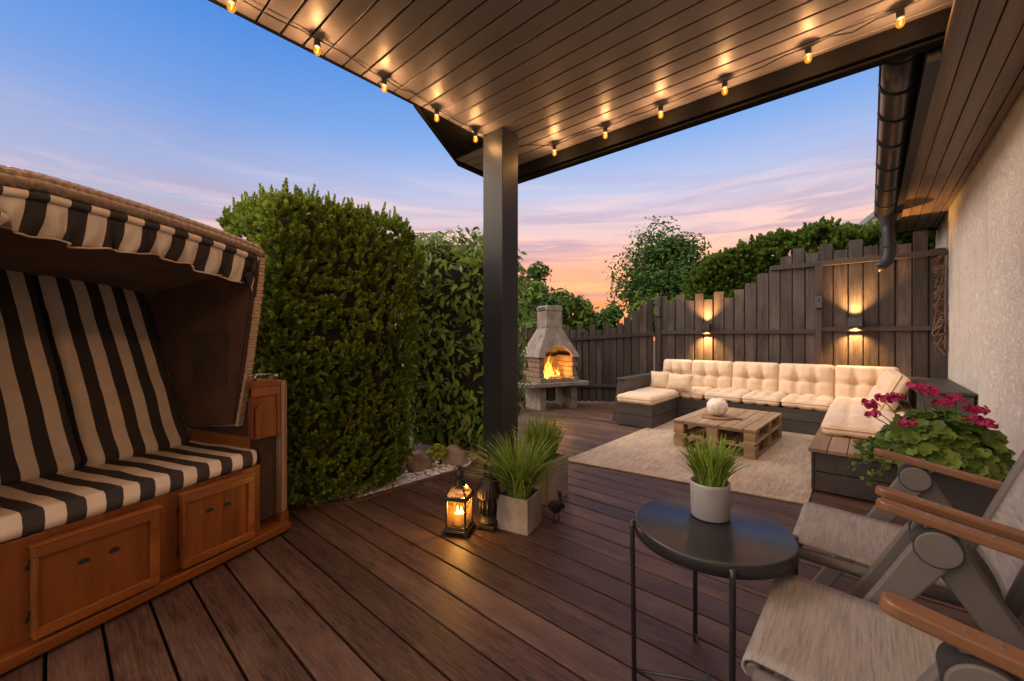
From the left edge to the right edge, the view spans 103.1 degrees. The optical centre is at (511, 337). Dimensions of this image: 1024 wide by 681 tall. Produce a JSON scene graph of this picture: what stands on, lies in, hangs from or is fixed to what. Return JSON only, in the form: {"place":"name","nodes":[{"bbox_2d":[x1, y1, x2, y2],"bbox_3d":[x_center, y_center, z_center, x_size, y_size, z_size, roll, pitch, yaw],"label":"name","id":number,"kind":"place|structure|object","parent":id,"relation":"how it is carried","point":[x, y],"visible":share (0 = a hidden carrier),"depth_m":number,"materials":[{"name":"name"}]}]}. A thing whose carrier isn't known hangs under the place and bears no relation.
{"place":"outdoors","nodes":[
{"label":"outdoors","id":0,"kind":"place"},
{"bbox_2d":[296,447,482,502],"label":"gravel","id":1,"kind":"structure","parent":0,"point":[405,478],"depth_m":3.12,"materials":[{"name":"grey gravel"}]},
{"bbox_2d":[0,0,878,340],"label":"sky","id":2,"kind":"structure","parent":0,"point":[179,107],"materials":[{"name":"blue"}]},
{"bbox_2d":[0,400,983,680],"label":"deck","id":3,"kind":"structure","parent":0,"point":[392,584],"depth_m":1.62,"materials":[{"name":"brown wood"}]},
{"bbox_2d":[0,165,290,674],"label":"beach chair","id":4,"kind":"object","parent":3,"relation":"on","point":[143,435],"visible":1,"depth_m":1.83,"materials":[{"name":"brown wood"}]},
{"bbox_2d":[442,466,474,537],"bbox_3d":[-0.286,0.872,2.207,0.139,0.355,0.139,0,0,13],"label":"lantern","id":5,"kind":"object","parent":3,"relation":"on","point":[465,528],"visible":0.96,"depth_m":2.18,"materials":[{"name":"metal"}]},
{"bbox_2d":[454,506,463,525],"bbox_3d":[-0.286,0.962,2.207,0.054,0.103,0.054,0,0,41],"label":"candle","id":6,"kind":"object","parent":5,"relation":"on","point":[459,518],"visible":0.93,"depth_m":2.19,"materials":[{"name":"wax"}]},
{"bbox_2d":[476,446,499,531],"bbox_3d":[-0.129,0.826,2.251,0.129,0.449,0.129,0,0,21],"label":"lantern","id":7,"kind":"object","parent":3,"relation":"on","point":[488,493],"visible":0.94,"depth_m":2.21,"materials":[{"name":"metal"}]},
{"bbox_2d":[458,430,587,535],"bbox_3d":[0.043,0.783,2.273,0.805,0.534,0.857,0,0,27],"label":"planter","id":8,"kind":"object","parent":3,"relation":"on","point":[519,505],"visible":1,"depth_m":2.21,"materials":[{"name":"concrete"}]},
{"bbox_2d":[513,411,571,505],"bbox_3d":[0.198,0.770,2.727,0.460,0.560,0.466,0,0,38],"label":"planter","id":9,"kind":"object","parent":3,"relation":"on","point":[540,429],"visible":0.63,"depth_m":2.63,"materials":[{"name":"concrete"}]},
{"bbox_2d":[519,305,588,410],"bbox_3d":[0.537,0.287,6.096,1.090,1.525,0.600,0,0,-27],"label":"fireplace","id":10,"kind":"object","parent":3,"relation":"on","point":[549,337],"visible":0.88,"depth_m":6.02,"materials":[{"name":"concrete"}]},
{"bbox_2d":[544,356,559,378],"bbox_3d":[0.562,0.420,6.097,0.416,0.380,0.184,0,0,-27],"label":"fire","id":11,"kind":"object","parent":10,"relation":"in","point":[549,371],"visible":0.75,"depth_m":6.09,"materials":[{"name":"yellow"}]},
{"bbox_2d":[548,491,564,523],"bbox_3d":[0.250,0.950,2.316,0.079,0.200,0.197,0,0,-14],"label":"bird figurine","id":12,"kind":"object","parent":3,"relation":"on","point":[556,506],"visible":1,"depth_m":2.28,"materials":[{"name":"black metal"}]},
{"bbox_2d":[208,0,953,485],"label":"patio roof","id":13,"kind":"structure","parent":3,"relation":"on","point":[512,80],"depth_m":2.22,"materials":[{"name":"wood"}]},
{"bbox_2d":[227,0,914,155],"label":"string lights","id":14,"kind":"object","parent":13,"relation":"hanging from","point":[900,15],"visible":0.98,"depth_m":2.16,"materials":[{"name":"rubber"}]},
{"bbox_2d":[518,299,653,402],"bbox_3d":[0.932,0.220,6.537,2.670,1.660,0.136,0,0,2],"label":"wooden fence","id":15,"kind":"object","parent":3,"relation":"on","point":[607,358],"visible":0.48,"depth_m":6.54,"materials":[{"name":"brown wood"}]},
{"bbox_2d":[568,420,814,503],"bbox_3d":[1.884,1.042,3.830,1.650,0.009,2.470,0,0,41],"label":"rug","id":16,"kind":"object","parent":3,"relation":"on","point":[780,469],"visible":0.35,"depth_m":3.37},
{"bbox_2d":[673,407,781,459],"bbox_3d":[2.183,0.911,4.073,0.700,0.250,1.108,0,0,43],"label":"pallet table","id":17,"kind":"object","parent":16,"relation":"on","point":[759,432],"visible":0.84,"depth_m":3.82,"materials":[{"name":"brown wood"}]},
{"bbox_2d":[701,413,742,419],"bbox_3d":[2.035,0.775,3.984,0.328,0.019,0.283,0,0,-2],"label":"serving board","id":18,"kind":"object","parent":17,"relation":"on","point":[714,417],"visible":0.8,"depth_m":3.90,"materials":[{"name":"brown wood"}]},
{"bbox_2d":[707,398,727,415],"bbox_3d":[2.012,0.678,3.983,0.190,0.172,0.190,0,0,41],"label":"vase","id":19,"kind":"object","parent":18,"relation":"on","point":[717,406],"visible":1,"depth_m":3.92,"materials":[{"name":"ceramic"}]},
{"bbox_2d":[630,497,798,680],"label":"side table","id":20,"kind":"object","parent":3,"relation":"on","point":[742,543],"visible":0.87,"depth_m":1.12,"materials":[{"name":"black metal"}]},
{"bbox_2d":[612,370,976,501],"bbox_3d":[2.539,0.734,4.272,3.089,0.617,2.910,0,0,41],"label":"lounge bench","id":21,"kind":"object","parent":3,"relation":"on","point":[830,465],"visible":0.39,"depth_m":3.40,"materials":[{"name":"grey wicker"}]},
{"bbox_2d":[617,387,680,405],"bbox_3d":[1.768,0.727,5.130,0.466,0.135,1.071,0,0,41],"label":"seat cushion","id":22,"kind":"object","parent":21,"relation":"on","point":[650,396],"visible":0.88,"depth_m":4.83,"materials":[{"name":"beige fabric"}]},
{"bbox_2d":[650,371,669,387],"bbox_3d":[1.970,0.566,5.406,0.246,0.247,0.125,0,-20,27],"label":"throw pillow","id":23,"kind":"object","parent":22,"relation":"on","point":[659,379],"visible":0.92,"depth_m":5.37,"materials":[{"name":"fabric"}]},
{"bbox_2d":[666,373,693,391],"bbox_3d":[2.152,0.570,5.219,0.336,0.227,0.126,0,-22,45],"label":"throw pillow","id":24,"kind":"object","parent":22,"relation":"on","point":[680,382],"visible":1,"depth_m":5.17,"materials":[{"name":"fabric"}]},
{"bbox_2d":[663,359,691,373],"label":"back cushion","id":25,"kind":"object","parent":21,"relation":"on","point":[677,366],"visible":0.41,"depth_m":5.79,"materials":[{"name":"beige fabric"}]},
{"bbox_2d":[680,386,713,399],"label":"seat cushion","id":26,"kind":"object","parent":21,"relation":"on","point":[698,392],"visible":0.65,"depth_m":5.15,"materials":[{"name":"beige fabric"}]},
{"bbox_2d":[691,360,732,388],"bbox_3d":[2.716,0.519,5.532,0.521,0.411,0.196,0,-13,41],"label":"back cushion","id":27,"kind":"object","parent":26,"relation":"on","point":[712,374],"visible":0.73,"depth_m":5.46,"materials":[{"name":"beige fabric"}]},
{"bbox_2d":[704,387,749,402],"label":"seat cushion","id":28,"kind":"object","parent":21,"relation":"on","point":[734,395],"visible":0.77,"depth_m":4.94,"materials":[{"name":"beige fabric"}]},
{"bbox_2d":[742,390,786,406],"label":"seat cushion","id":29,"kind":"object","parent":21,"relation":"on","point":[766,397],"visible":0.88,"depth_m":4.67,"materials":[{"name":"beige fabric"}]},
{"bbox_2d":[731,361,778,391],"bbox_3d":[3.106,0.519,5.197,0.521,0.411,0.200,0,-13,41],"label":"back cushion","id":30,"kind":"object","parent":29,"relation":"on","point":[753,376],"visible":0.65,"depth_m":5.13,"materials":[{"name":"beige fabric"}]},
{"bbox_2d":[780,393,834,411],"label":"seat cushion","id":31,"kind":"object","parent":21,"relation":"on","point":[822,403],"visible":0.82,"depth_m":4.40,"materials":[{"name":"beige fabric"}]},
{"bbox_2d":[778,363,833,396],"bbox_3d":[3.502,0.521,4.848,0.546,0.411,0.196,0,-12,41],"label":"back cushion","id":32,"kind":"object","parent":31,"relation":"on","point":[816,379],"visible":0.76,"depth_m":4.78,"materials":[{"name":"beige fabric"}]},
{"bbox_2d":[821,402,911,439],"bbox_3d":[3.066,0.706,3.456,0.631,0.138,1.371,0,0,41],"label":"seat cushion","id":33,"kind":"object","parent":21,"relation":"on","point":[841,419],"visible":0.54,"depth_m":3.17,"materials":[{"name":"beige fabric"}]},
{"bbox_2d":[832,395,912,408],"bbox_3d":[3.753,0.705,4.237,0.631,0.132,0.691,0,0,41],"label":"seat cushion","id":34,"kind":"object","parent":21,"relation":"on","point":[857,399],"visible":0.31,"depth_m":4.20,"materials":[{"name":"beige fabric"}]},
{"bbox_2d":[834,365,899,397],"bbox_3d":[3.905,0.520,4.490,0.546,0.411,0.199,0,-12,42],"label":"back cushion","id":35,"kind":"object","parent":34,"relation":"on","point":[854,381],"visible":0.56,"depth_m":4.50,"materials":[{"name":"beige fabric"}]},
{"bbox_2d":[867,369,910,411],"bbox_3d":[3.638,0.520,3.936,0.213,0.411,0.961,30,19,36],"label":"back cushion","id":36,"kind":"object","parent":34,"relation":"on","point":[889,381],"visible":0.69,"depth_m":3.60,"materials":[{"name":"beige fabric"}]},
{"bbox_2d":[655,230,947,377],"bbox_3d":[3.489,-0.070,5.428,3.190,2.240,0.140,0,0,41],"label":"wooden fence","id":37,"kind":"object","parent":3,"relation":"on","point":[799,307],"visible":0.57,"depth_m":5.07,"materials":[{"name":"brown wood"}]},
{"bbox_2d":[700,323,710,330],"bbox_3d":[2.821,-0.150,5.926,0.132,0.104,0.099,0,0,41],"label":"wall lamp","id":38,"kind":"object","parent":37,"relation":"attached to","point":[705,327],"visible":1,"depth_m":5.89,"materials":[{"name":"black metal"}]},
{"bbox_2d":[847,317,861,326],"bbox_3d":[4.071,-0.182,4.826,0.132,0.104,0.099,0,0,41],"label":"wall lamp","id":39,"kind":"object","parent":37,"relation":"attached to","point":[854,322],"visible":1,"depth_m":4.80,"materials":[{"name":"black metal"}]},
{"bbox_2d":[931,253,946,354],"bbox_3d":[4.620,-0.359,4.399,0.120,1.105,0.049,0,0,41],"label":"driftwood panel","id":40,"kind":"object","parent":37,"relation":"hanging from","point":[938,324],"visible":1,"depth_m":4.39,"materials":[{"name":"brown wood"}]},
{"bbox_2d":[741,498,1023,680],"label":"garden chair","id":41,"kind":"object","parent":3,"relation":"on","point":[885,628],"visible":0.98,"depth_m":0.85,"materials":[{"name":"grey fabric"}]},
{"bbox_2d":[774,448,1023,680],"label":"garden chair","id":42,"kind":"object","parent":3,"relation":"on","point":[876,540],"visible":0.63,"depth_m":1.20,"materials":[{"name":"grey fabric"}]},
{"bbox_2d":[847,381,1015,523],"bbox_3d":[2.195,0.642,2.155,0.648,0.817,0.528,0,0,41],"label":"geranium","id":43,"kind":"object","parent":3,"relation":"on","point":[955,438],"visible":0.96,"depth_m":2.01,"materials":[{"name":"plant"}]},
{"bbox_2d":[399,341,654,401],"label":"ground","id":44,"kind":"structure","parent":0,"point":[653,356],"depth_m":25.46,"materials":[{"name":"soil"}]},
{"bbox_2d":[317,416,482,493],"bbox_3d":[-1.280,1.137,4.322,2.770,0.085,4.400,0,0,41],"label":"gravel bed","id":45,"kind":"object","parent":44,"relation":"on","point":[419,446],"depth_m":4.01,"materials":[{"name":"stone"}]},
{"bbox_2d":[215,177,425,511],"bbox_3d":[-1.338,0.048,2.905,1.071,2.133,1.247,0,0,41],"label":"hedge","id":46,"kind":"object","parent":45,"relation":"on","point":[339,292],"visible":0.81,"depth_m":2.59,"materials":[{"name":"green plant"}]},
{"bbox_2d":[406,450,431,473],"bbox_3d":[-0.765,1.051,3.365,0.218,0.245,0.216,0,0,2],"label":"rock","id":47,"kind":"object","parent":45,"relation":"on","point":[420,461],"visible":0.64,"depth_m":3.28,"materials":[{"name":"brown stone"}]},
{"bbox_2d":[426,443,449,462],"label":"plant","id":48,"kind":"object","parent":45,"relation":"on","point":[436,450],"visible":0.98,"depth_m":3.39,"materials":[{"name":"green plant"}]},
{"bbox_2d":[442,444,468,465],"bbox_3d":[-0.500,1.051,3.498,0.280,0.251,0.197,0,0,41],"label":"rock","id":49,"kind":"object","parent":45,"relation":"on","point":[458,457],"visible":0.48,"depth_m":3.41,"materials":[{"name":"brown stone"}]},
{"bbox_2d":[394,225,536,454],"bbox_3d":[-0.511,0.006,3.871,1.458,2.202,0.918,0,0,0],"label":"creeper","id":50,"kind":"object","parent":45,"relation":"on","point":[445,398],"visible":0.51,"depth_m":3.65,"materials":[{"name":"green plant"}]},
{"bbox_2d":[518,278,548,331],"bbox_3d":[0.335,0.104,7.321,1.108,2.300,1.287,0,0,41],"label":"garden shrub","id":51,"kind":"object","parent":44,"relation":"on","point":[534,294],"visible":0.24,"depth_m":7.22,"materials":[{"name":"green plant"}]},
{"bbox_2d":[518,261,570,319],"bbox_3d":[0.526,-0.195,8.473,1.214,2.897,1.470,0,0,-4],"label":"garden shrub","id":52,"kind":"object","parent":44,"relation":"on","point":[535,271],"visible":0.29,"depth_m":8.31,"materials":[{"name":"green plant"}]},
{"bbox_2d":[543,287,599,331],"bbox_3d":[1.212,0.090,8.588,1.287,2.329,1.322,0,0,13],"label":"garden shrub","id":53,"kind":"object","parent":44,"relation":"on","point":[581,312],"visible":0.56,"depth_m":8.25,"materials":[{"name":"green plant"}]},
{"bbox_2d":[582,300,625,331],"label":"garden shrub","id":54,"kind":"object","parent":44,"relation":"on","point":[611,316],"visible":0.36,"depth_m":8.01,"materials":[{"name":"green plant"}]},
{"bbox_2d":[629,293,680,336],"bbox_3d":[2.985,0.179,8.114,1.392,2.151,1.451,0,0,41],"label":"garden shrub","id":55,"kind":"object","parent":44,"relation":"on","point":[637,304],"visible":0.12,"depth_m":8.04,"materials":[{"name":"green plant"}]},
{"bbox_2d":[602,214,711,318],"bbox_3d":[3.724,-0.834,10.072,2.954,4.173,2.763,0,0,41],"label":"garden tree","id":56,"kind":"object","parent":44,"relation":"on","point":[670,257],"visible":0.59,"depth_m":9.49,"materials":[{"name":"green plant"}]},
{"bbox_2d":[681,216,935,301],"bbox_3d":[4.782,-0.398,6.458,4.044,2.896,1.372,0,0,41],"label":"hedge","id":57,"kind":"object","parent":44,"relation":"on","point":[729,271],"visible":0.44,"depth_m":6.50,"materials":[{"name":"green plant"}]},
{"bbox_2d":[873,0,1023,460],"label":"house","id":58,"kind":"structure","parent":44,"relation":"on","point":[949,163],"depth_m":2.66,"materials":[{"name":"paint"}]},
{"bbox_2d":[671,432,753,522],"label":"potted grass","id":59,"kind":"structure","parent":0,"point":[710,488],"depth_m":1.23,"materials":[{"name":"plant"}]},
{"bbox_2d":[857,211,877,224],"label":"neighbour house","id":60,"kind":"structure","parent":0,"point":[868,218],"depth_m":14.81,"materials":[{"name":"paint"}]}
]}

